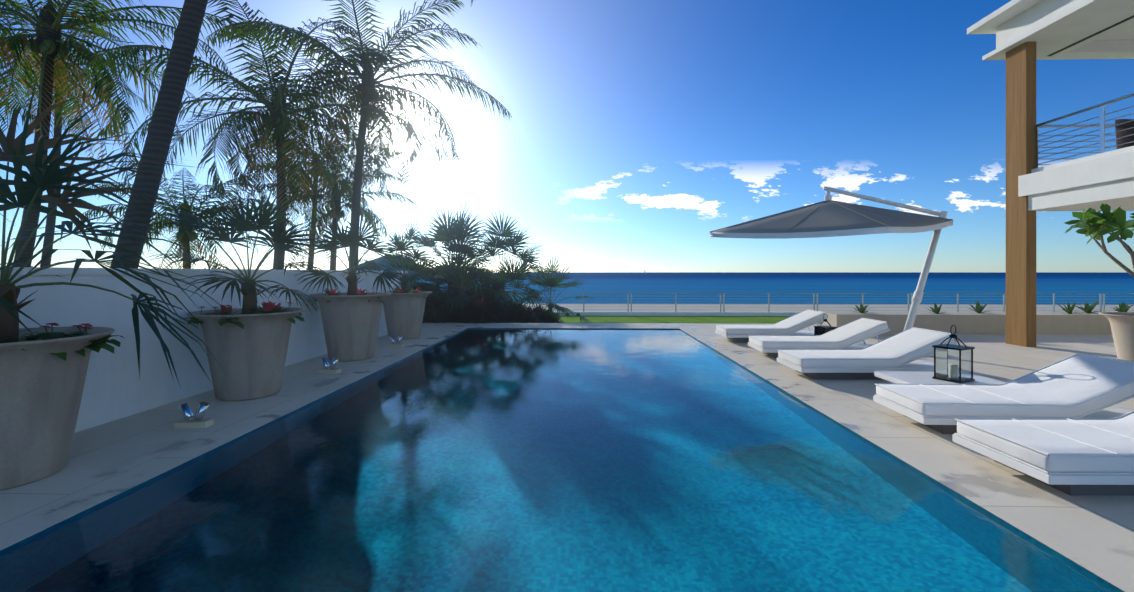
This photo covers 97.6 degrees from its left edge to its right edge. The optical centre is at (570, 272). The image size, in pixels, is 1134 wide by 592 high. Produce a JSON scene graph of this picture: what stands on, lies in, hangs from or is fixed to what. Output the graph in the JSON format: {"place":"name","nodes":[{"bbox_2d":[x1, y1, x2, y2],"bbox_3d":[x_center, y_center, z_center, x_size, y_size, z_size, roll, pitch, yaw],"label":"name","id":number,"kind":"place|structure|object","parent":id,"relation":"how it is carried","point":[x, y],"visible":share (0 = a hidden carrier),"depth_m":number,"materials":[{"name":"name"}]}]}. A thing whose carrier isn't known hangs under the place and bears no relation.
{"place":"outdoors","nodes":[
{"label":"outdoors","id":0,"kind":"place"},
{"bbox_2d":[0,323,1133,591],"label":"deck","id":1,"kind":"structure","parent":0,"point":[1092,533],"depth_m":3.99,"materials":[{"name":"beige stone"}]},
{"bbox_2d":[0,326,114,490],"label":"planter","id":2,"kind":"object","parent":1,"relation":"on","point":[41,389],"visible":0.81,"depth_m":3.16,"materials":[{"name":"beige concrete"}]},
{"bbox_2d":[0,77,237,389],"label":"planter palm","id":3,"kind":"object","parent":2,"relation":"in","point":[15,151],"visible":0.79,"depth_m":3.41,"materials":[{"name":"green plant"}]},
{"bbox_2d":[174,402,213,428],"bbox_3d":[-3.304,1.244,4.362,0.260,0.212,0.120,0,0,-4],"label":"spotlight","id":4,"kind":"object","parent":1,"relation":"on","point":[198,421],"visible":1,"depth_m":4.33,"materials":[{"name":"silver metal"}]},
{"bbox_2d":[187,307,303,400],"bbox_3d":[-3.552,0.887,5.489,1.087,0.926,1.087,0,0,2],"label":"planter","id":5,"kind":"object","parent":1,"relation":"on","point":[250,357],"visible":0.92,"depth_m":5.19,"materials":[{"name":"beige concrete"}]},
{"bbox_2d":[130,182,333,328],"bbox_3d":[-3.654,-0.224,5.433,2.023,1.612,2.370,0,0,2],"label":"planter palm","id":6,"kind":"object","parent":5,"relation":"in","point":[240,224],"visible":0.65,"depth_m":5.38,"materials":[{"name":"green plant"}]},
{"bbox_2d":[318,357,340,373],"bbox_3d":[-3.239,1.244,6.681,0.260,0.212,0.120,0,0,4],"label":"spotlight","id":7,"kind":"object","parent":1,"relation":"on","point":[332,369],"visible":1,"depth_m":6.65,"materials":[{"name":"silver metal"}]},
{"bbox_2d":[310,292,391,361],"bbox_3d":[-3.446,0.844,7.838,1.190,1.014,1.190,0,0,2],"label":"planter","id":8,"kind":"object","parent":1,"relation":"on","point":[351,323],"visible":0.92,"depth_m":7.50,"materials":[{"name":"beige"}]},
{"bbox_2d":[293,210,413,304],"bbox_3d":[-3.438,-0.256,7.842,1.935,1.514,1.861,0,0,2],"label":"planter palm","id":9,"kind":"object","parent":8,"relation":"in","point":[346,238],"visible":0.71,"depth_m":7.66,"materials":[{"name":"green plant"}]},
{"bbox_2d":[387,335,403,346],"bbox_3d":[-3.173,1.244,9.030,0.260,0.212,0.120,0,0,-1],"label":"spotlight","id":10,"kind":"object","parent":1,"relation":"on","point":[393,343],"visible":1,"depth_m":8.99,"materials":[{"name":"silver metal"}]},
{"bbox_2d":[383,291,431,339],"bbox_3d":[-3.419,0.878,10.238,1.110,0.946,1.110,0,0,2],"label":"planter","id":11,"kind":"object","parent":1,"relation":"on","point":[404,315],"visible":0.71,"depth_m":9.92,"materials":[{"name":"beige"}]},
{"bbox_2d":[351,221,464,298],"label":"planter palm","id":12,"kind":"object","parent":11,"relation":"in","point":[399,243],"visible":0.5,"depth_m":9.99,"materials":[{"name":"green plant"}]},
{"bbox_2d":[0,328,1123,591],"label":"pool shell","id":13,"kind":"object","parent":1,"relation":"in","point":[1112,586],"visible":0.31,"depth_m":3.28},
{"bbox_2d":[0,329,1116,591],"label":"water","id":14,"kind":"structure","parent":13,"relation":"in","point":[572,461],"depth_m":2.98,"materials":[{"name":"blue liquid"}]},
{"bbox_2d":[727,338,748,342],"bbox_3d":[3.973,1.298,9.830,1.560,0.105,0.550,0,0,0],"label":"lounger base","id":15,"kind":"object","parent":1,"relation":"on","point":[741,340],"depth_m":9.56,"materials":[{"name":"grey"}]},
{"bbox_2d":[715,318,827,337],"bbox_3d":[3.973,1.058,9.830,2.000,0.375,0.750,0,0,0],"label":"lounger frame","id":16,"kind":"object","parent":15,"relation":"on","point":[808,332],"visible":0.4,"depth_m":9.52,"materials":[{"name":"white"}]},
{"bbox_2d":[716,310,825,333],"bbox_3d":[3.937,0.979,9.830,1.908,0.417,0.726,0,0,0],"label":"lounger mattress","id":17,"kind":"object","parent":16,"relation":"on","point":[781,327],"visible":0.88,"depth_m":9.50,"materials":[{"name":"white fabric"}]},
{"bbox_2d":[716,309,826,334],"bbox_3d":[3.942,0.974,9.829,1.929,0.432,0.731,0,0,0],"label":"lounger cushion piping","id":18,"kind":"object","parent":17,"relation":"attached to","point":[775,323],"visible":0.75,"depth_m":9.47,"materials":[{"name":"white fabric"}]},
{"bbox_2d":[764,353,777,357],"bbox_3d":[3.999,1.298,8.034,1.560,0.105,0.550,0,0,3],"label":"lounger base","id":19,"kind":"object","parent":1,"relation":"on","point":[774,355],"depth_m":7.84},
{"bbox_2d":[748,329,889,352],"bbox_3d":[3.999,1.058,8.033,2.000,0.375,0.750,0,0,3],"label":"lounger frame","id":20,"kind":"object","parent":19,"relation":"on","point":[859,345],"visible":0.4,"depth_m":7.77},
{"bbox_2d":[749,318,887,348],"bbox_3d":[3.963,0.979,8.035,1.908,0.417,0.726,0,0,3],"label":"lounger mattress","id":21,"kind":"object","parent":20,"relation":"on","point":[849,330],"visible":0.81,"depth_m":7.77,"materials":[{"name":"white fabric"}]},
{"bbox_2d":[748,318,889,348],"bbox_3d":[3.968,0.974,8.034,1.929,0.432,0.731,0,0,3],"label":"lounger cushion piping","id":22,"kind":"object","parent":21,"relation":"attached to","point":[818,335],"visible":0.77,"depth_m":7.70,"materials":[{"name":"white fabric"}]},
{"bbox_2d":[814,314,836,335],"bbox_3d":[4.577,1.046,8.913,0.270,0.610,0.270,0,0,-16],"label":"lantern","id":23,"kind":"object","parent":1,"relation":"on","point":[820,330],"visible":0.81,"depth_m":8.94,"materials":[{"name":"grey metal"}]},
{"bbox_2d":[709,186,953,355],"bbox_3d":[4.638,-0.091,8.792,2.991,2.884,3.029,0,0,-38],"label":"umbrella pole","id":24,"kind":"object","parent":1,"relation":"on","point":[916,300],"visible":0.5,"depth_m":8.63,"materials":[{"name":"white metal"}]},
{"bbox_2d":[710,201,952,238],"bbox_3d":[4.574,-0.904,8.813,2.900,0.751,2.900,0,0,-38],"label":"umbrella canopy","id":25,"kind":"object","parent":24,"relation":"attached to","point":[828,219],"visible":1,"depth_m":8.07,"materials":[{"name":"grey fabric"}]},
{"bbox_2d":[710,200,952,232],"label":"umbrella seams","id":26,"kind":"object","parent":25,"relation":"attached to","point":[844,207],"visible":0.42,"depth_m":8.66,"materials":[{"name":"grey fabric"}]},
{"bbox_2d":[796,370,883,379],"bbox_3d":[3.868,1.298,6.536,1.560,0.105,0.550,0,0,0],"label":"lounger base","id":27,"kind":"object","parent":1,"relation":"on","point":[843,376],"depth_m":6.26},
{"bbox_2d":[777,343,961,372],"bbox_3d":[3.868,1.058,6.537,2.000,0.375,0.750,0,0,0],"label":"lounger frame","id":28,"kind":"object","parent":27,"relation":"on","point":[921,365],"visible":0.31,"depth_m":6.16,"materials":[{"name":"white plastic"}]},
{"bbox_2d":[778,328,953,366],"bbox_3d":[3.832,0.979,6.536,1.908,0.417,0.726,0,0,0],"label":"lounger mattress","id":29,"kind":"object","parent":28,"relation":"on","point":[904,342],"visible":0.81,"depth_m":6.33,"materials":[{"name":"white fabric"}]},
{"bbox_2d":[777,327,955,367],"bbox_3d":[3.837,0.974,6.536,1.929,0.432,0.731,0,0,0],"label":"lounger cushion piping","id":30,"kind":"object","parent":29,"relation":"attached to","point":[832,358],"visible":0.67,"depth_m":6.17,"materials":[{"name":"white fabric"}]},
{"bbox_2d":[903,415,956,433],"bbox_3d":[3.909,1.298,4.380,1.560,0.105,0.550,0,0,3],"label":"lounger base","id":31,"kind":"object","parent":1,"relation":"on","point":[947,429],"depth_m":4.15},
{"bbox_2d":[873,396,1133,424],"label":"lounger frame","id":32,"kind":"object","parent":31,"relation":"on","point":[1112,411],"visible":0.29,"depth_m":4.18,"materials":[{"name":"white plastic"}]},
{"bbox_2d":[876,355,1133,417],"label":"lounger mattress","id":33,"kind":"object","parent":32,"relation":"on","point":[1076,379],"visible":0.98,"depth_m":4.22,"materials":[{"name":"white fabric"}]},
{"bbox_2d":[874,353,1133,418],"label":"lounger piping","id":34,"kind":"object","parent":33,"relation":"attached to","point":[1091,398],"visible":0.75,"depth_m":4.06,"materials":[{"name":"white fabric"}]},
{"bbox_2d":[874,371,1006,384],"bbox_3d":[4.054,1.250,5.441,1.050,0.200,0.670,0,0,2],"label":"side table","id":35,"kind":"object","parent":1,"relation":"on","point":[904,377],"visible":0.27,"depth_m":5.42,"materials":[{"name":"white"}]},
{"bbox_2d":[932,325,974,382],"bbox_3d":[4.106,0.856,5.324,0.270,0.590,0.270,0,0,-27],"label":"lantern","id":36,"kind":"object","parent":35,"relation":"on","point":[941,359],"visible":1,"depth_m":5.32,"materials":[{"name":"grey metal"}]},
{"bbox_2d":[821,312,1111,333],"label":"low wall","id":37,"kind":"structure","parent":1,"relation":"on","point":[995,323],"depth_m":10.90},
{"bbox_2d":[847,300,1133,313],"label":"agave plants","id":38,"kind":"object","parent":37,"relation":"on","point":[1068,309],"visible":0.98,"depth_m":11.22,"materials":[{"name":"green plant"}]},
{"bbox_2d":[1006,42,1035,346],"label":"column","id":39,"kind":"structure","parent":1,"relation":"on","point":[1020,217],"depth_m":9.12,"materials":[{"name":"brown wood"}]},
{"bbox_2d":[967,0,1133,210],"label":"house shell","id":40,"kind":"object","parent":1,"relation":"on","point":[1086,183],"visible":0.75,"depth_m":8.56},
{"bbox_2d":[1035,93,1133,167],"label":"balcony rail","id":41,"kind":"object","parent":40,"relation":"on","point":[1102,125],"visible":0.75,"depth_m":8.37,"materials":[{"name":"silver metal"}]},
{"bbox_2d":[1048,15,1133,55],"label":"soffit track","id":42,"kind":"structure","parent":40,"relation":"on","point":[1101,31],"depth_m":8.74,"materials":[{"name":"black metal"}]},
{"bbox_2d":[1115,119,1133,148],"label":"wicker chair","id":43,"kind":"object","parent":40,"relation":"on","point":[1124,132],"visible":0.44,"depth_m":8.06,"materials":[{"name":"wicker"}]},
{"bbox_2d":[994,460,1133,495],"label":"lounge chair base","id":44,"kind":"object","parent":1,"relation":"on","point":[1116,490],"depth_m":3.01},
{"bbox_2d":[953,434,1133,484],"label":"lounger frame","id":45,"kind":"object","parent":44,"relation":"on","point":[1067,479],"visible":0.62,"depth_m":2.91,"materials":[{"name":"white plastic"}]},
{"bbox_2d":[957,413,1133,471],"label":"lounger mattress","id":46,"kind":"object","parent":45,"relation":"on","point":[1045,441],"visible":0.83,"depth_m":3.20,"materials":[{"name":"white fabric"}]},
{"bbox_2d":[954,411,1133,474],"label":"lounger piping","id":47,"kind":"object","parent":46,"relation":"attached to","point":[1115,454],"visible":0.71,"depth_m":3.15,"materials":[{"name":"white fabric"}]},
{"bbox_2d":[1099,312,1133,362],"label":"plant pot","id":48,"kind":"object","parent":1,"relation":"on","point":[1122,325],"visible":0.85,"depth_m":6.74,"materials":[{"name":"beige ceramic"}]},
{"bbox_2d":[1065,203,1133,276],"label":"frangipani","id":49,"kind":"object","parent":48,"relation":"on","point":[1098,225],"visible":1,"depth_m":6.70,"materials":[{"name":"green plant"}]},
{"bbox_2d":[0,0,1133,271],"label":"sky","id":50,"kind":"structure","parent":0,"point":[637,131],"materials":[{"name":"blue"}]},
{"bbox_2d":[558,316,820,323],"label":"lawn","id":51,"kind":"structure","parent":0,"point":[695,319],"depth_m":24.79,"materials":[{"name":"green plant"}]},
{"bbox_2d":[391,200,513,305],"bbox_3d":[-3.859,0.062,15.266,3.830,4.577,3.671,0,0,-34],"label":"fan tree","id":52,"kind":"object","parent":51,"relation":"on","point":[460,224],"visible":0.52,"depth_m":14.88,"materials":[{"name":"green plant"}]},
{"bbox_2d":[419,252,515,322],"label":"fan tree","id":53,"kind":"object","parent":51,"relation":"on","point":[438,283],"visible":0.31,"depth_m":14.35,"materials":[{"name":"green plant"}]},
{"bbox_2d":[420,226,517,319],"bbox_3d":[-2.901,0.552,13.944,2.972,3.597,3.116,0,0,2],"label":"fan tree","id":54,"kind":"object","parent":51,"relation":"on","point":[464,249],"visible":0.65,"depth_m":13.62,"materials":[{"name":"green plant"}]},
{"bbox_2d":[421,283,517,322],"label":"red shrubs","id":55,"kind":"object","parent":51,"relation":"on","point":[482,306],"visible":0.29,"depth_m":13.70,"materials":[{"name":"brown plant"}]},
{"bbox_2d":[455,210,553,309],"bbox_3d":[-2.156,0.196,16.108,3.562,4.308,3.541,0,0,2],"label":"fan tree","id":56,"kind":"object","parent":51,"relation":"on","point":[512,241],"visible":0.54,"depth_m":15.62,"materials":[{"name":"green plant"}]},
{"bbox_2d":[475,253,562,322],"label":"fan tree","id":57,"kind":"object","parent":51,"relation":"on","point":[513,276],"visible":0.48,"depth_m":14.97,"materials":[{"name":"green plant"}]},
{"bbox_2d":[518,256,595,322],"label":"fan tree","id":58,"kind":"object","parent":51,"relation":"on","point":[551,282],"visible":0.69,"depth_m":16.33,"materials":[{"name":"green plant"}]},
{"bbox_2d":[536,293,1133,315],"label":"sea railing","id":59,"kind":"object","parent":51,"relation":"on","point":[768,313],"visible":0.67,"depth_m":26.80,"materials":[{"name":"grey metal"}]},
{"bbox_2d":[411,272,1133,304],"bbox_3d":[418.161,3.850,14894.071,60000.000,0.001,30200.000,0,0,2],"label":"sea","id":60,"kind":"structure","parent":0,"point":[837,282],"depth_m":126.73,"materials":[{"name":"blue liquid"}]},
{"bbox_2d":[524,304,1133,312],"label":"wall","id":61,"kind":"structure","parent":0,"point":[705,308],"depth_m":50.24,"materials":[{"name":"grey concrete"}]},
{"bbox_3d":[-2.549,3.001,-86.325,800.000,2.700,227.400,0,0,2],"label":"land","id":62,"kind":"structure","parent":0,"visible":0},
{"bbox_2d":[0,0,205,266],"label":"palm","id":63,"kind":"object","parent":62,"relation":"on","point":[50,220],"visible":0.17,"depth_m":20.49,"materials":[{"name":"green plant"}]},
{"bbox_2d":[0,0,261,266],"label":"palm","id":64,"kind":"object","parent":62,"relation":"on","point":[48,44],"visible":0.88,"depth_m":11.08,"materials":[{"name":"green plant"}]},
{"bbox_2d":[73,160,292,268],"bbox_3d":[-10.669,-0.802,13.915,5.133,4.915,5.225,0,0,2],"label":"palm","id":65,"kind":"object","parent":62,"relation":"on","point":[183,239],"visible":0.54,"depth_m":13.42,"materials":[{"name":"green plant"}]},
{"bbox_2d":[0,267,407,432],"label":"garden wall","id":66,"kind":"structure","parent":62,"relation":"on","point":[116,387],"depth_m":4.86,"materials":[{"name":"white paint"}]},
{"bbox_2d":[77,0,446,269],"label":"palm","id":67,"kind":"object","parent":62,"relation":"on","point":[278,120],"visible":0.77,"depth_m":12.52,"materials":[{"name":"green plant"}]},
{"bbox_2d":[111,0,475,267],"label":"palm","id":68,"kind":"object","parent":62,"relation":"on","point":[171,93],"visible":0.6,"depth_m":5.96,"materials":[{"name":"brown plant"}]},
{"bbox_2d":[232,104,405,268],"bbox_3d":[-12.264,-2.867,24.503,7.883,9.084,7.880,0,0,2],"label":"palm","id":69,"kind":"object","parent":62,"relation":"on","point":[311,259],"visible":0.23,"depth_m":23.97,"materials":[{"name":"green plant"}]},
{"bbox_2d":[245,144,418,269],"bbox_3d":[-7.697,-1.265,16.982,5.375,5.846,5.725,0,0,2],"label":"palm","id":70,"kind":"object","parent":62,"relation":"on","point":[340,213],"visible":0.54,"depth_m":16.36,"materials":[{"name":"green plant"}]},
{"bbox_2d":[204,0,511,267],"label":"palm","id":71,"kind":"object","parent":62,"relation":"on","point":[369,92],"visible":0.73,"depth_m":14.75,"materials":[{"name":"green plant"}]},
{"bbox_2d":[344,254,447,277],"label":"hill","id":72,"kind":"structure","parent":62,"relation":"on","point":[379,260],"depth_m":13.77,"materials":[{"name":"green plant"}]},
{"bbox_2d":[371,238,458,322],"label":"fan tree","id":73,"kind":"object","parent":62,"relation":"on","point":[417,269],"visible":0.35,"depth_m":13.53,"materials":[{"name":"green plant"}]},
{"bbox_2d":[411,283,564,322],"bbox_3d":[-2.582,1.226,15.424,3.410,1.952,4.999,0,0,43],"label":"dark bush","id":74,"kind":"object","parent":62,"relation":"on","point":[520,313],"visible":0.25,"depth_m":14.46,"materials":[{"name":"green plant"}]}
]}

